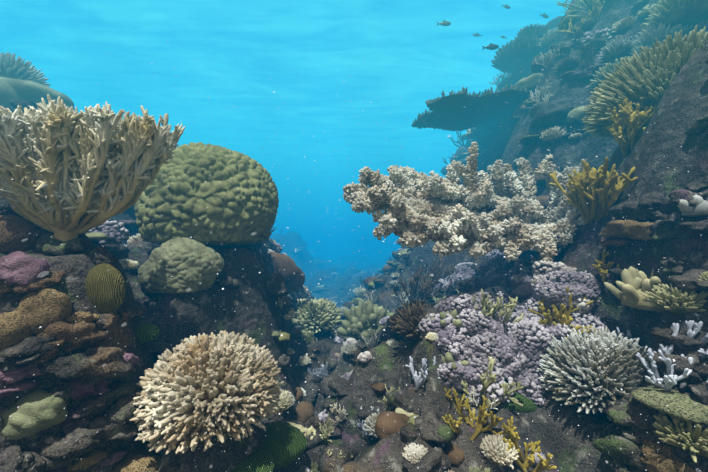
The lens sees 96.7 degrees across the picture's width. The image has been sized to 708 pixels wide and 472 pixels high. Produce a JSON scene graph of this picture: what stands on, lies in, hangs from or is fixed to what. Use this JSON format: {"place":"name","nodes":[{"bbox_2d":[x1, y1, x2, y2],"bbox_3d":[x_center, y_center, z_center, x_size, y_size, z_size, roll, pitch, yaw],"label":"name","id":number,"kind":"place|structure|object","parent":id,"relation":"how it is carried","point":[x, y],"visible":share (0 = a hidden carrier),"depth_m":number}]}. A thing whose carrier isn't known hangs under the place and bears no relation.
{"place":"outdoors","nodes":[
{"label":"outdoors","id":0,"kind":"place"},
{"bbox_2d":[0,0,570,223],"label":"water surface","id":1,"kind":"object","parent":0,"point":[323,49],"depth_m":5.17},
{"bbox_2d":[437,4,509,38],"bbox_3d":[1.909,-2.789,4.195,1.334,1.129,2.059,0,0,21],"label":"fish","id":2,"kind":"object","parent":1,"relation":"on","point":[447,23],"visible":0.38,"depth_m":3.48},
{"bbox_2d":[473,13,561,49],"bbox_3d":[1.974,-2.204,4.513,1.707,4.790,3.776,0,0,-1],"label":"fish","id":3,"kind":"object","parent":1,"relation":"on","point":[490,46],"visible":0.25,"depth_m":2.81},
{"bbox_2d":[271,223,399,242],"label":"open water","id":4,"kind":"structure","parent":0,"point":[333,232],"depth_m":69.64},
{"bbox_2d":[0,0,707,471],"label":"reef ground","id":5,"kind":"structure","parent":0,"point":[658,158],"depth_m":1.24},
{"bbox_2d":[0,77,26,109],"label":"boulder","id":6,"kind":"object","parent":5,"relation":"on","point":[8,92],"visible":0.25,"depth_m":2.26},
{"bbox_2d":[0,215,42,251],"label":"rock","id":7,"kind":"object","parent":5,"relation":"on","point":[15,230],"depth_m":0.91},
{"bbox_2d":[0,52,50,86],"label":"coral","id":8,"kind":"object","parent":5,"relation":"on","point":[11,67],"depth_m":2.60},
{"bbox_2d":[3,77,74,110],"bbox_3d":[-2.611,-1.114,2.560,0.588,0.227,0.656,0,0,-1],"label":"boulder","id":9,"kind":"object","parent":5,"relation":"on","point":[27,90],"visible":0.42,"depth_m":2.39},
{"bbox_2d":[34,233,95,255],"bbox_3d":[-0.863,0.038,0.942,0.144,0.104,0.140,0,0,-1],"label":"stalk base rock","id":10,"kind":"object","parent":5,"relation":"on","point":[46,244],"visible":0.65,"depth_m":0.91},
{"bbox_2d":[0,251,139,466],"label":"coralline algae","id":11,"kind":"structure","parent":5,"relation":"on","point":[21,268],"depth_m":0.77},
{"bbox_2d":[0,94,184,240],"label":"branching coral","id":12,"kind":"object","parent":5,"relation":"on","point":[86,175],"visible":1,"depth_m":0.86},
{"bbox_2d":[137,322,158,343],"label":"coral","id":13,"kind":"object","parent":5,"relation":"on","point":[147,332],"visible":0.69,"depth_m":1.01},
{"bbox_2d":[138,237,223,293],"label":"brain coral","id":14,"kind":"object","parent":5,"relation":"on","point":[181,263],"visible":1,"depth_m":1.26},
{"bbox_2d":[129,330,283,454],"bbox_3d":[-0.446,0.440,0.996,0.430,0.262,0.432,0,0,-1],"label":"branching coral","id":15,"kind":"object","parent":5,"relation":"on","point":[237,398],"depth_m":0.87},
{"bbox_2d":[134,142,278,245],"bbox_3d":[-0.754,-0.214,1.708,0.692,0.542,0.674,0,0,-1],"label":"brain coral","id":16,"kind":"object","parent":5,"relation":"on","point":[245,212],"visible":0.92,"depth_m":1.44},
{"bbox_2d":[230,449,273,471],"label":"coral","id":17,"kind":"object","parent":5,"relation":"on","point":[257,461],"visible":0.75,"depth_m":0.92},
{"bbox_2d":[264,422,307,470],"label":"coral","id":18,"kind":"object","parent":5,"relation":"on","point":[285,444],"visible":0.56,"depth_m":1.06},
{"bbox_2d":[267,251,304,291],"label":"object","id":19,"kind":"object","parent":5,"relation":"on","point":[277,262],"visible":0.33,"depth_m":2.30},
{"bbox_2d":[261,243,338,300],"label":"rocks","id":20,"kind":"object","parent":5,"relation":"on","point":[333,298],"visible":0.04,"depth_m":6.75},
{"bbox_2d":[293,298,342,332],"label":"branching coral","id":21,"kind":"object","parent":5,"relation":"on","point":[320,320],"visible":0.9,"depth_m":2.33},
{"bbox_2d":[83,30,587,336],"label":"grey green porites","id":22,"kind":"object","parent":5,"relation":"on","point":[531,82],"depth_m":2.29},
{"bbox_2d":[107,71,576,423],"bbox_3d":[-0.381,-0.580,8.381,28.167,4.220,15.158,0,0,-1],"label":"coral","id":23,"kind":"object","parent":5,"relation":"on","point":[304,412],"visible":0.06,"depth_m":2.25},
{"bbox_2d":[0,220,695,471],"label":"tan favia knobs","id":24,"kind":"object","parent":5,"relation":"on","point":[657,457],"depth_m":0.83},
{"bbox_2d":[88,0,609,465],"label":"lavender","id":25,"kind":"object","parent":5,"relation":"on","point":[113,234],"visible":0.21,"depth_m":1.49},
{"bbox_2d":[157,104,549,465],"bbox_3d":[-1.392,-0.593,8.316,32.046,4.138,15.165,0,0,-1],"label":"brown filler","id":26,"kind":"object","parent":5,"relation":"on","point":[389,426],"visible":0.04,"depth_m":1.13},
{"bbox_2d":[0,1,706,471],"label":"marine snow fine","id":27,"kind":"object","parent":5,"relation":"on","point":[332,265],"visible":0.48,"depth_m":0.69},
{"bbox_2d":[33,57,680,468],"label":"marine snow","id":28,"kind":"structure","parent":27,"relation":"attached to","point":[329,261],"depth_m":0.55},
{"bbox_2d":[21,43,701,471],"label":"marine snow bokeh","id":29,"kind":"object","parent":27,"relation":"attached to","point":[209,467],"visible":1,"depth_m":0.27},
{"bbox_2d":[0,182,707,471],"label":"rock ledges","id":30,"kind":"object","parent":5,"relation":"on","point":[63,447],"depth_m":0.84},
{"bbox_2d":[0,310,33,356],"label":"boulder coral","id":31,"kind":"object","parent":30,"relation":"on","point":[15,328],"visible":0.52,"depth_m":0.73},
{"bbox_2d":[2,389,67,439],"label":"boulder coral","id":32,"kind":"object","parent":30,"relation":"on","point":[36,411],"visible":0.96,"depth_m":0.72},
{"bbox_2d":[15,288,71,333],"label":"boulder coral","id":33,"kind":"object","parent":30,"relation":"on","point":[34,308],"visible":0.71,"depth_m":0.77},
{"bbox_2d":[49,379,110,471],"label":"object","id":34,"kind":"structure","parent":30,"relation":"on","point":[85,391],"depth_m":0.79},
{"bbox_2d":[85,263,125,313],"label":"brain coral","id":35,"kind":"object","parent":30,"relation":"on","point":[103,281],"visible":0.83,"depth_m":0.89},
{"bbox_2d":[11,237,630,364],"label":"rocks","id":36,"kind":"object","parent":30,"relation":"on","point":[63,331],"depth_m":0.79},
{"bbox_2d":[592,247,619,284],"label":"branching coral","id":37,"kind":"object","parent":30,"relation":"on","point":[601,267],"visible":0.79,"depth_m":1.24},
{"bbox_2d":[636,344,707,391],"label":"white branch","id":38,"kind":"object","parent":30,"relation":"on","point":[668,381],"visible":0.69,"depth_m":0.83},
{"bbox_2d":[671,313,707,358],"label":"white branch","id":39,"kind":"object","parent":30,"relation":"on","point":[692,334],"visible":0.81,"depth_m":0.85},
{"bbox_2d":[677,195,707,216],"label":"lobed coral","id":40,"kind":"object","parent":30,"relation":"on","point":[700,209],"visible":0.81,"depth_m":0.94},
{"bbox_2d":[0,0,707,471],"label":"reef rubble","id":41,"kind":"object","parent":5,"relation":"on","point":[432,426],"visible":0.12,"depth_m":1.25},
{"bbox_2d":[337,299,394,342],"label":"branching coral","id":42,"kind":"object","parent":5,"relation":"on","point":[364,318],"visible":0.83,"depth_m":2.25},
{"bbox_2d":[314,259,418,424],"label":"olive porites","id":43,"kind":"object","parent":5,"relation":"on","point":[411,420],"depth_m":1.12},
{"bbox_2d":[127,16,636,468],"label":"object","id":44,"kind":"object","parent":5,"relation":"on","point":[493,447],"visible":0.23,"depth_m":1.78},
{"bbox_2d":[120,20,651,410],"bbox_3d":[0.824,-0.623,8.495,38.080,4.376,15.333,0,0,-1],"label":"cream acropora","id":45,"kind":"object","parent":5,"relation":"on","point":[286,398],"visible":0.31,"depth_m":1.52},
{"bbox_2d":[262,85,513,249],"bbox_3d":[-1.155,-0.536,8.339,23.467,3.884,15.024,0,0,-1],"label":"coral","id":46,"kind":"object","parent":5,"relation":"on","point":[267,247],"visible":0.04,"depth_m":2.46},
{"bbox_2d":[124,27,661,471],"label":"table acropora","id":47,"kind":"object","parent":5,"relation":"on","point":[420,451],"visible":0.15,"depth_m":1.82},
{"bbox_2d":[395,254,412,269],"bbox_3d":[0.551,0.265,3.220,0.202,0.175,0.186,0,0,37],"label":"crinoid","id":48,"kind":"object","parent":5,"relation":"on","point":[405,261],"visible":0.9,"depth_m":3.20},
{"bbox_2d":[388,299,433,340],"bbox_3d":[0.302,0.372,1.440,0.274,0.169,0.287,0,0,38],"label":"brown bush","id":49,"kind":"object","parent":5,"relation":"on","point":[403,322],"visible":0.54,"depth_m":1.38},
{"bbox_2d":[304,97,539,471],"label":"olive leather","id":50,"kind":"object","parent":5,"relation":"on","point":[529,102],"depth_m":1.12},
{"bbox_2d":[138,18,707,430],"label":"brown branch","id":51,"kind":"object","parent":5,"relation":"on","point":[539,31],"visible":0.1,"depth_m":2.48},
{"bbox_2d":[405,356,440,390],"bbox_3d":[0.262,0.529,1.196,0.129,0.123,0.090,0,0,-1],"label":"white branch","id":52,"kind":"object","parent":5,"relation":"on","point":[419,381],"visible":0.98,"depth_m":1.20},
{"bbox_2d":[392,265,455,306],"bbox_3d":[0.547,0.402,2.342,0.511,0.358,0.315,0,0,-1],"label":"sea fan","id":53,"kind":"object","parent":5,"relation":"on","point":[414,284],"visible":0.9,"depth_m":2.33},
{"bbox_2d":[279,15,579,341],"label":"yellow porites","id":54,"kind":"object","parent":5,"relation":"on","point":[565,21],"visible":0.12,"depth_m":2.82},
{"bbox_2d":[158,0,707,466],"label":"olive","id":55,"kind":"object","parent":5,"relation":"on","point":[328,430],"visible":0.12,"depth_m":2.20},
{"bbox_2d":[414,258,454,283],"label":"branching coral","id":56,"kind":"object","parent":5,"relation":"on","point":[438,266],"visible":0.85,"depth_m":2.48},
{"bbox_2d":[326,53,546,369],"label":"small rocks","id":57,"kind":"object","parent":5,"relation":"on","point":[332,362],"visible":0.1,"depth_m":2.48},
{"bbox_2d":[308,0,567,441],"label":"branch","id":58,"kind":"object","parent":5,"relation":"on","point":[322,372],"visible":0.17,"depth_m":1.84},
{"bbox_2d":[268,28,611,362],"bbox_3d":[2.226,-0.659,8.198,29.172,4.164,14.829,0,0,-1],"label":"pale pink filler","id":59,"kind":"object","parent":5,"relation":"on","point":[366,356],"visible":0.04,"depth_m":2.57},
{"bbox_2d":[557,18,585,35],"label":"branching coral","id":60,"kind":"object","parent":59,"relation":"on","point":[572,33],"visible":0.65,"depth_m":2.75},
{"bbox_2d":[316,46,570,342],"bbox_3d":[-1.167,-0.558,7.290,28.904,3.930,12.042,0,0,-1],"label":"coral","id":61,"kind":"object","parent":5,"relation":"on","point":[523,140],"visible":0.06,"depth_m":2.52},
{"bbox_2d":[287,35,638,438],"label":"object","id":62,"kind":"object","parent":5,"relation":"on","point":[617,49],"visible":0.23,"depth_m":2.31},
{"bbox_2d":[411,84,530,134],"bbox_3d":[1.547,-0.957,3.277,1.737,0.838,1.062,0,0,-1],"label":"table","id":63,"kind":"object","parent":5,"relation":"on","point":[462,110],"visible":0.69,"depth_m":3.09},
{"bbox_2d":[289,5,655,439],"bbox_3d":[-0.503,-0.594,8.333,34.446,4.079,14.745,0,0,-1],"label":"pale leather","id":64,"kind":"object","parent":5,"relation":"on","point":[471,133],"visible":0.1,"depth_m":2.41},
{"bbox_2d":[442,388,511,441],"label":"branching coral","id":65,"kind":"object","parent":5,"relation":"on","point":[481,420],"visible":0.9,"depth_m":1.07},
{"bbox_2d":[272,59,707,422],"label":"green favia","id":66,"kind":"object","parent":5,"relation":"on","point":[682,406],"visible":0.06,"depth_m":0.80},
{"bbox_2d":[461,356,523,413],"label":"branching coral","id":67,"kind":"object","parent":5,"relation":"on","point":[488,382],"visible":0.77,"depth_m":1.12},
{"bbox_2d":[472,289,523,323],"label":"branching coral","id":68,"kind":"object","parent":5,"relation":"on","point":[491,311],"visible":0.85,"depth_m":1.27},
{"bbox_2d":[440,16,573,175],"bbox_3d":[3.142,-1.502,4.040,4.447,2.332,5.303,0,0,-1],"label":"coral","id":69,"kind":"object","parent":5,"relation":"on","point":[554,113],"depth_m":2.42},
{"bbox_2d":[418,254,607,406],"bbox_3d":[0.682,0.368,1.834,0.814,0.511,1.441,0,0,-1],"label":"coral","id":70,"kind":"object","parent":5,"relation":"on","point":[527,339],"visible":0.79,"depth_m":1.25},
{"bbox_2d":[430,309,461,328],"bbox_3d":[0.398,0.350,1.341,0.145,0.090,0.160,0,0,13],"label":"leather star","id":71,"kind":"object","parent":70,"relation":"on","point":[456,322],"visible":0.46,"depth_m":1.30},
{"bbox_2d":[442,352,468,369],"bbox_3d":[0.398,0.481,1.253,0.125,0.074,0.139,0,0,-26],"label":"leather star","id":72,"kind":"object","parent":70,"relation":"on","point":[448,357],"visible":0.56,"depth_m":1.20},
{"bbox_2d":[528,286,595,339],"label":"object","id":73,"kind":"object","parent":70,"relation":"on","point":[558,315],"visible":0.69,"depth_m":1.24},
{"bbox_2d":[530,255,600,315],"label":"coral","id":74,"kind":"object","parent":70,"relation":"on","point":[539,270],"visible":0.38,"depth_m":1.37},
{"bbox_2d":[343,142,591,261],"bbox_3d":[0.702,-0.181,1.603,1.496,0.610,0.614,0,0,-15],"label":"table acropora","id":75,"kind":"object","parent":74,"relation":"on","point":[448,227],"visible":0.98,"depth_m":1.50},
{"bbox_2d":[491,36,542,72],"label":"coral","id":76,"kind":"object","parent":5,"relation":"on","point":[525,49],"visible":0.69,"depth_m":3.47},
{"bbox_2d":[501,392,538,412],"bbox_3d":[0.607,0.631,1.214,0.228,0.091,0.176,0,0,-1],"label":"green patch","id":77,"kind":"object","parent":5,"relation":"on","point":[529,405],"visible":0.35,"depth_m":1.14},
{"bbox_2d":[501,416,556,471],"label":"branching coral","id":78,"kind":"object","parent":5,"relation":"on","point":[515,437],"visible":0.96,"depth_m":0.98},
{"bbox_2d":[537,325,647,420],"bbox_3d":[0.880,0.454,1.131,0.424,0.260,0.427,0,0,-1],"label":"coral","id":79,"kind":"object","parent":5,"relation":"on","point":[586,383],"visible":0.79,"depth_m":1.04},
{"bbox_2d":[616,327,641,346],"bbox_3d":[0.985,0.425,1.125,0.165,0.182,0.126,0,0,-1],"label":"white branch","id":80,"kind":"object","parent":79,"relation":"on","point":[629,336],"visible":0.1,"depth_m":1.14},
{"bbox_2d":[549,157,637,223],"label":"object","id":81,"kind":"object","parent":5,"relation":"on","point":[608,191],"visible":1,"depth_m":1.34},
{"bbox_2d":[581,0,605,21],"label":"coral","id":82,"kind":"object","parent":5,"relation":"on","point":[598,8],"visible":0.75,"depth_m":2.74},
{"bbox_2d":[600,279,612,296],"bbox_3d":[0.997,0.201,1.248,0.086,0.109,0.053,0,0,23],"label":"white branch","id":83,"kind":"object","parent":5,"relation":"on","point":[606,289],"visible":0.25,"depth_m":1.24},
{"bbox_2d":[590,56,630,87],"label":"coral","id":84,"kind":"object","parent":5,"relation":"on","point":[609,68],"depth_m":2.24},
{"bbox_2d":[603,96,655,155],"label":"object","id":85,"kind":"object","parent":5,"relation":"on","point":[636,120],"visible":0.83,"depth_m":1.45},
{"bbox_2d":[604,266,662,311],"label":"coral","id":86,"kind":"object","parent":5,"relation":"on","point":[632,286],"visible":0.62,"depth_m":1.08},
{"bbox_2d":[581,25,707,138],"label":"coral","id":87,"kind":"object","parent":5,"relation":"on","point":[635,79],"depth_m":1.45},
{"bbox_2d":[632,20,692,47],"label":"coral","id":88,"kind":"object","parent":5,"relation":"on","point":[650,35],"depth_m":2.17},
{"bbox_2d":[639,0,707,32],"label":"coral","id":89,"kind":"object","parent":5,"relation":"on","point":[680,12],"depth_m":2.06},
{"bbox_2d":[642,283,707,313],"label":"coral","id":90,"kind":"object","parent":5,"relation":"on","point":[672,299],"visible":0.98,"depth_m":0.90},
{"bbox_2d":[652,411,707,462],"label":"coral","id":91,"kind":"object","parent":5,"relation":"on","point":[691,438],"visible":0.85,"depth_m":0.77}
]}

